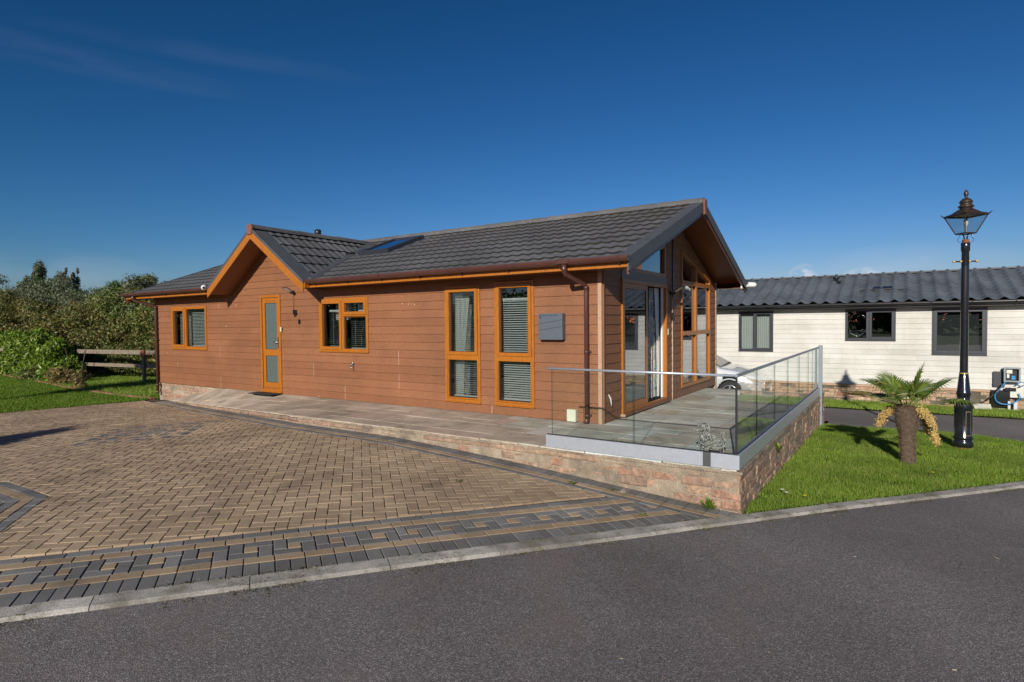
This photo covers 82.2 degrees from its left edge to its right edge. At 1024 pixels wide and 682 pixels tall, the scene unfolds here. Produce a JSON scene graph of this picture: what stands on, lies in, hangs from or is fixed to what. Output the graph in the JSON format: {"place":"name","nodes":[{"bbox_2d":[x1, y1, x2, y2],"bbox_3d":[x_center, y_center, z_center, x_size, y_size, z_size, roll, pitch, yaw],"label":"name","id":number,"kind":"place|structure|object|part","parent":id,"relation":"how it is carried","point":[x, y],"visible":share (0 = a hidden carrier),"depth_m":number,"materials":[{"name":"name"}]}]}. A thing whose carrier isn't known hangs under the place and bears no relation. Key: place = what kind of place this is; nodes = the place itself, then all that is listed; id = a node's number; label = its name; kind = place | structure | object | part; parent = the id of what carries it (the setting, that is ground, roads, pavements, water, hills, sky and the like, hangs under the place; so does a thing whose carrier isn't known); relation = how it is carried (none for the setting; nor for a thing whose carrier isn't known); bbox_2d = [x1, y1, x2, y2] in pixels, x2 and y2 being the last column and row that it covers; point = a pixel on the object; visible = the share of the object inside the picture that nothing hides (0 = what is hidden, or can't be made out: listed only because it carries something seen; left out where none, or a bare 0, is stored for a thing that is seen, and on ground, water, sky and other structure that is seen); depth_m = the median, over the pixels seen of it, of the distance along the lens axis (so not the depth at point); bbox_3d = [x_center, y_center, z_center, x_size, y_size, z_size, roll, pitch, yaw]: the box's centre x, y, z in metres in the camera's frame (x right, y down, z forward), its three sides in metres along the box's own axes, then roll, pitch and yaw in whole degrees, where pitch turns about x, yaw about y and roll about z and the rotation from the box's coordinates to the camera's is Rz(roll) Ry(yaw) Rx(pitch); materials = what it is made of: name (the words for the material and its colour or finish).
{"place":"outdoors","nodes":[
{"label":"outdoors","id":0,"kind":"place"},
{"bbox_2d":[0,374,151,412],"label":"lawn","id":1,"kind":"structure","parent":0,"point":[55,399],"depth_m":15.91,"materials":[{"name":"green plant"}]},
{"bbox_2d":[0,348,155,381],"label":"post and rail fence","id":2,"kind":"object","parent":1,"relation":"on","point":[143,365],"visible":0.34,"depth_m":21.60,"materials":[{"name":"wood"}]},
{"bbox_2d":[13,369,159,398],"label":"grass","id":3,"kind":"structure","parent":0,"point":[109,382],"depth_m":20.25,"materials":[{"name":"green plant"}]},
{"bbox_2d":[0,399,741,607],"bbox_3d":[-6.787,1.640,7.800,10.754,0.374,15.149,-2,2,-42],"label":"driveway","id":4,"kind":"structure","parent":0,"point":[49,484],"depth_m":5.76,"materials":[{"name":"brown brick"}]},
{"bbox_2d":[620,489,628,493],"bbox_3d":[1.212,1.615,6.325,0.082,0.040,0.062,1,2,42],"label":"stone fragment","id":5,"kind":"object","parent":4,"relation":"on","point":[624,491],"visible":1,"depth_m":6.31,"materials":[{"name":"beige stone"}]},
{"bbox_2d":[700,496,716,509],"bbox_3d":[1.968,1.638,5.929,0.170,0.129,0.244,1,2,34],"label":"weed","id":6,"kind":"object","parent":4,"relation":"on","point":[708,504],"visible":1,"depth_m":5.93,"materials":[{"name":"green plant"}]},
{"bbox_2d":[169,388,793,471],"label":"terrace paving","id":7,"kind":"structure","parent":0,"point":[674,422],"depth_m":9.18,"materials":[{"name":"stone"}]},
{"bbox_2d":[249,392,280,395],"bbox_3d":[-5.411,1.148,12.840,0.840,0.015,0.280,1,2,34],"label":"doormat","id":8,"kind":"object","parent":7,"relation":"on","point":[265,393],"visible":1,"depth_m":12.77,"materials":[{"name":"black rubber"}]},
{"bbox_2d":[694,421,726,451],"bbox_3d":[2.236,1.086,6.595,0.424,0.377,0.219,-1,2,-17],"label":"wire dog sculpture","id":9,"kind":"object","parent":7,"relation":"on","point":[709,436],"visible":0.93,"depth_m":6.54,"materials":[{"name":"grey metal"}]},
{"bbox_2d":[0,407,1023,681],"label":"road","id":10,"kind":"structure","parent":0,"point":[914,591],"depth_m":3.78,"materials":[{"name":"grey asphalt"}]},
{"bbox_2d":[1,401,1023,628],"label":"kerb debris","id":11,"kind":"object","parent":10,"relation":"on","point":[517,541],"visible":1,"depth_m":5.19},
{"bbox_2d":[717,355,771,390],"bbox_3d":[5.547,0.984,17.793,4.155,1.549,2.115,1,2,34],"label":"parked car","id":12,"kind":"object","parent":10,"relation":"on","point":[758,380],"visible":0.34,"depth_m":16.48,"materials":[{"name":"silver metal"}]},
{"bbox_3d":[5.082,0.487,18.083,2.950,0.460,1.618,1,2,34],"label":"window glass","id":13,"kind":"part","parent":12,"relation":"part of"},
{"bbox_2d":[0,0,1023,294],"label":"sky","id":14,"kind":"structure","parent":0,"point":[818,137],"materials":[{"name":"blue"}]},
{"bbox_2d":[745,423,1023,513],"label":"lawn","id":15,"kind":"structure","parent":0,"point":[871,494],"depth_m":7.64,"materials":[{"name":"green plant"}]},
{"bbox_2d":[843,363,978,463],"bbox_3d":[5.550,1.000,8.239,1.634,1.521,0.942,1,2,34],"label":"palm tree","id":16,"kind":"object","parent":15,"relation":"on","point":[907,417],"visible":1,"depth_m":8.17,"materials":[{"name":"green plant"}]},
{"bbox_2d":[940,189,992,448],"bbox_3d":[7.208,-0.279,9.351,0.465,4.240,0.465,-1,2,-5],"label":"street lamp","id":17,"kind":"object","parent":15,"relation":"on","point":[962,436],"visible":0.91,"depth_m":9.30,"materials":[{"name":"black metal"}]},
{"bbox_2d":[824,398,1023,418],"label":"lawn","id":18,"kind":"structure","parent":0,"point":[924,409],"depth_m":15.26,"materials":[{"name":"green plant"}]},
{"bbox_2d":[974,404,990,409],"bbox_3d":[12.633,1.762,15.758,0.400,0.190,0.222,1,2,37],"label":"loose board","id":19,"kind":"object","parent":18,"relation":"on","point":[986,406],"visible":0.57,"depth_m":15.69,"materials":[{"name":"white wood"}]},
{"bbox_2d":[973,367,1023,410],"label":"meter cabinet","id":20,"kind":"object","parent":18,"relation":"on","point":[999,398],"visible":0.95,"depth_m":15.58,"materials":[{"name":"black paint"}]},
{"bbox_3d":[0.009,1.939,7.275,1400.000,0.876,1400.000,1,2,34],"label":"ground","id":21,"kind":"structure","parent":0,"visible":0},
{"bbox_2d":[16,259,46,294],"bbox_3d":[-32.467,-2.073,40.020,2.064,6.991,1.966,-2,2,-34],"label":"tree","id":22,"kind":"object","parent":21,"relation":"on","point":[39,269],"visible":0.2,"depth_m":39.66,"materials":[{"name":"green plant"}]},
{"bbox_2d":[31,276,80,289],"bbox_3d":[-31.945,-1.537,40.382,4.402,5.902,4.109,1,2,34],"label":"tree","id":23,"kind":"object","parent":21,"relation":"on","point":[43,280],"depth_m":39.47,"materials":[{"name":"green plant"}]},
{"bbox_2d":[52,267,80,297],"bbox_3d":[-30.114,-1.816,39.805,2.007,6.441,2.531,1,2,34],"label":"tree","id":24,"kind":"object","parent":21,"relation":"on","point":[74,279],"visible":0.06,"depth_m":39.74,"materials":[{"name":"green plant"}]},
{"bbox_2d":[2,374,154,400],"bbox_3d":[-17.689,1.512,22.059,20.259,0.188,0.418,1,2,39],"label":"brick edging","id":25,"kind":"object","parent":21,"relation":"on","point":[152,398],"visible":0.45,"depth_m":18.24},
{"bbox_2d":[0,273,169,377],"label":"overgrown hedge","id":26,"kind":"object","parent":21,"relation":"on","point":[78,319],"visible":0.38,"depth_m":25.11,"materials":[{"name":"green plant"}]},
{"bbox_2d":[102,279,125,292],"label":"tree","id":27,"kind":"object","parent":21,"relation":"on","point":[115,283],"visible":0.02,"depth_m":45.14,"materials":[{"name":"green plant"}]},
{"bbox_2d":[121,273,158,288],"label":"tree","id":28,"kind":"object","parent":21,"relation":"on","point":[150,275],"visible":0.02,"depth_m":42.09,"materials":[{"name":"green plant"}]},
{"bbox_2d":[121,198,747,424],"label":"timber clad lodge","id":29,"kind":"structure","parent":21,"relation":"on","point":[447,319],"depth_m":11.23,"materials":[{"name":"brown wood"}]},
{"bbox_2d":[171,306,207,349],"bbox_3d":[-8.095,-0.330,14.912,1.670,1.084,0.284,1,2,34],"label":"window","id":30,"kind":"structure","parent":29,"relation":"in","point":[189,342],"depth_m":14.92,"materials":[{"name":"brown wood"}]},
{"bbox_2d":[260,294,282,392],"bbox_3d":[-5.306,0.062,12.945,0.740,2.144,0.121,1,2,34],"label":"front door","id":31,"kind":"structure","parent":29,"relation":"in","point":[270,306],"depth_m":12.97,"materials":[{"name":"brown wood"}]},
{"bbox_2d":[282,287,296,317],"bbox_3d":[-4.686,-0.809,12.365,0.200,0.634,0.226,1,2,34],"label":"floodlight","id":32,"kind":"object","parent":29,"relation":"attached to","point":[287,289],"visible":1,"depth_m":12.38,"materials":[{"name":"black paint"}]},
{"bbox_2d":[319,297,368,352],"bbox_3d":[-3.265,-0.317,11.728,1.440,1.074,0.324,1,2,34],"label":"window","id":33,"kind":"structure","parent":29,"relation":"in","point":[344,312],"depth_m":11.63,"materials":[{"name":"brown wood"}]},
{"bbox_2d":[444,285,481,403],"bbox_3d":[-0.784,0.054,10.056,0.770,1.984,0.262,1,2,34],"label":"window","id":34,"kind":"structure","parent":29,"relation":"in","point":[463,310],"depth_m":10.13,"materials":[{"name":"brown wood"}]},
{"bbox_2d":[494,280,534,408],"bbox_3d":[0.068,0.049,9.441,0.770,2.014,0.179,1,2,34],"label":"window","id":35,"kind":"structure","parent":29,"relation":"in","point":[509,356],"depth_m":9.49,"materials":[{"name":"brown wood"}]},
{"bbox_2d":[539,313,564,339],"bbox_3d":[0.608,-0.219,8.939,0.414,0.400,0.106,1,2,34],"label":"electricity meter box","id":36,"kind":"object","parent":29,"relation":"attached to","point":[551,326],"visible":1,"depth_m":8.88,"materials":[{"name":"grey plastic"}]},
{"bbox_2d":[545,409,577,421],"bbox_3d":[0.731,1.116,8.919,0.570,0.191,0.088,1,2,34],"label":"utility box","id":37,"kind":"object","parent":29,"relation":"attached to","point":[572,415],"visible":1,"depth_m":8.77,"materials":[{"name":"beige plastic"}]},
{"bbox_2d":[621,245,666,283],"bbox_3d":[2.246,-1.369,9.969,0.090,0.730,2.070,1,2,34],"label":"clerestory window","id":38,"kind":"structure","parent":29,"relation":"in","point":[637,274],"depth_m":10.22,"materials":[{"name":"grey wood"}]},
{"bbox_2d":[621,278,670,416],"bbox_3d":[2.241,0.067,10.012,0.233,2.152,2.155,1,2,34],"label":"patio door","id":39,"kind":"structure","parent":29,"relation":"in","point":[651,322],"depth_m":10.55,"materials":[{"name":"brown wood"}]},
{"bbox_2d":[670,287,683,320],"bbox_3d":[3.072,-0.688,10.977,0.227,0.633,0.200,1,2,34],"label":"floodlight","id":40,"kind":"object","parent":29,"relation":"attached to","point":[674,293],"visible":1,"depth_m":11.00,"materials":[{"name":"black paint"}]},
{"bbox_2d":[681,249,709,387],"bbox_3d":[3.796,-0.433,12.512,0.316,2.807,2.060,1,2,34],"label":"gable window","id":41,"kind":"structure","parent":29,"relation":"in","point":[696,270],"depth_m":12.39,"materials":[{"name":"brown wood"}]},
{"bbox_2d":[746,282,756,286],"bbox_3d":[5.575,-1.312,13.688,0.262,0.124,0.120,0,2,7],"label":"security camera","id":42,"kind":"object","parent":29,"relation":"attached to","point":[751,284],"visible":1,"depth_m":13.64,"materials":[{"name":"white plastic"}]},
{"bbox_2d":[171,389,824,514],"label":"retaining wall","id":43,"kind":"structure","parent":21,"relation":"on","point":[737,491],"depth_m":6.84,"materials":[{"name":"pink stone"}]},
{"bbox_2d":[546,345,822,469],"bbox_3d":[3.288,1.039,9.374,2.265,1.710,7.000,1,2,34],"label":"glass balustrade","id":44,"kind":"object","parent":43,"relation":"on","point":[807,391],"visible":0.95,"depth_m":6.70,"materials":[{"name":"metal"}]},
{"bbox_2d":[775,442,782,449],"bbox_3d":[3.425,1.335,7.509,0.146,0.112,0.156,-1,2,-25],"label":"weed","id":45,"kind":"object","parent":43,"relation":"on","point":[776,445],"visible":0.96,"depth_m":7.50,"materials":[{"name":"green plant"}]},
{"bbox_2d":[0,481,1023,622],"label":"kerb","id":46,"kind":"structure","parent":21,"relation":"on","point":[70,606],"depth_m":4.48,"materials":[{"name":"concrete"}]},
{"bbox_2d":[717,266,1023,409],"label":"cream clad lodge","id":47,"kind":"structure","parent":21,"relation":"on","point":[903,325],"depth_m":17.61,"materials":[{"name":"white plastic"}]},
{"bbox_2d":[739,311,772,351],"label":"window","id":48,"kind":"structure","parent":47,"relation":"in","point":[757,326],"depth_m":19.16,"materials":[{"name":"plastic"}]},
{"bbox_2d":[845,309,895,340],"bbox_3d":[10.645,-0.477,17.445,1.290,0.944,0.280,1,2,34],"label":"window","id":49,"kind":"structure","parent":47,"relation":"in","point":[868,319],"depth_m":17.34,"materials":[{"name":"plastic"}]},
{"bbox_2d":[931,307,987,355],"bbox_3d":[12.376,-0.263,16.258,1.230,1.314,0.204,1,2,34],"label":"window","id":50,"kind":"structure","parent":47,"relation":"in","point":[946,324],"depth_m":16.34,"materials":[{"name":"plastic"}]},
{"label":"lawn","id":51,"kind":"structure","parent":21,"relation":"on","visible":0},
{"bbox_2d":[10,361,38,380],"bbox_3d":[-17.976,1.273,22.526,1.665,0.997,1.735,1,2,34],"label":"variegated shrub","id":52,"kind":"object","parent":51,"relation":"on","point":[30,373],"visible":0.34,"depth_m":22.34,"materials":[{"name":"green plant"}]},
{"bbox_2d":[0,326,88,381],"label":"laurel bush","id":53,"kind":"object","parent":51,"relation":"on","point":[42,346],"visible":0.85,"depth_m":22.62,"materials":[{"name":"green plant"}]},
{"bbox_2d":[42,366,77,383],"bbox_3d":[-16.035,1.258,20.841,0.970,0.764,0.997,0,2,18],"label":"dry shrub","id":54,"kind":"object","parent":51,"relation":"on","point":[63,374],"visible":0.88,"depth_m":20.72,"materials":[{"name":"beige plant"}]},
{"bbox_2d":[67,369,92,387],"bbox_3d":[-14.297,1.274,19.401,0.704,0.716,0.734,-1,2,-15],"label":"dry shrub","id":55,"kind":"object","parent":51,"relation":"on","point":[79,381],"visible":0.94,"depth_m":19.34,"materials":[{"name":"brown plant"}]}
]}

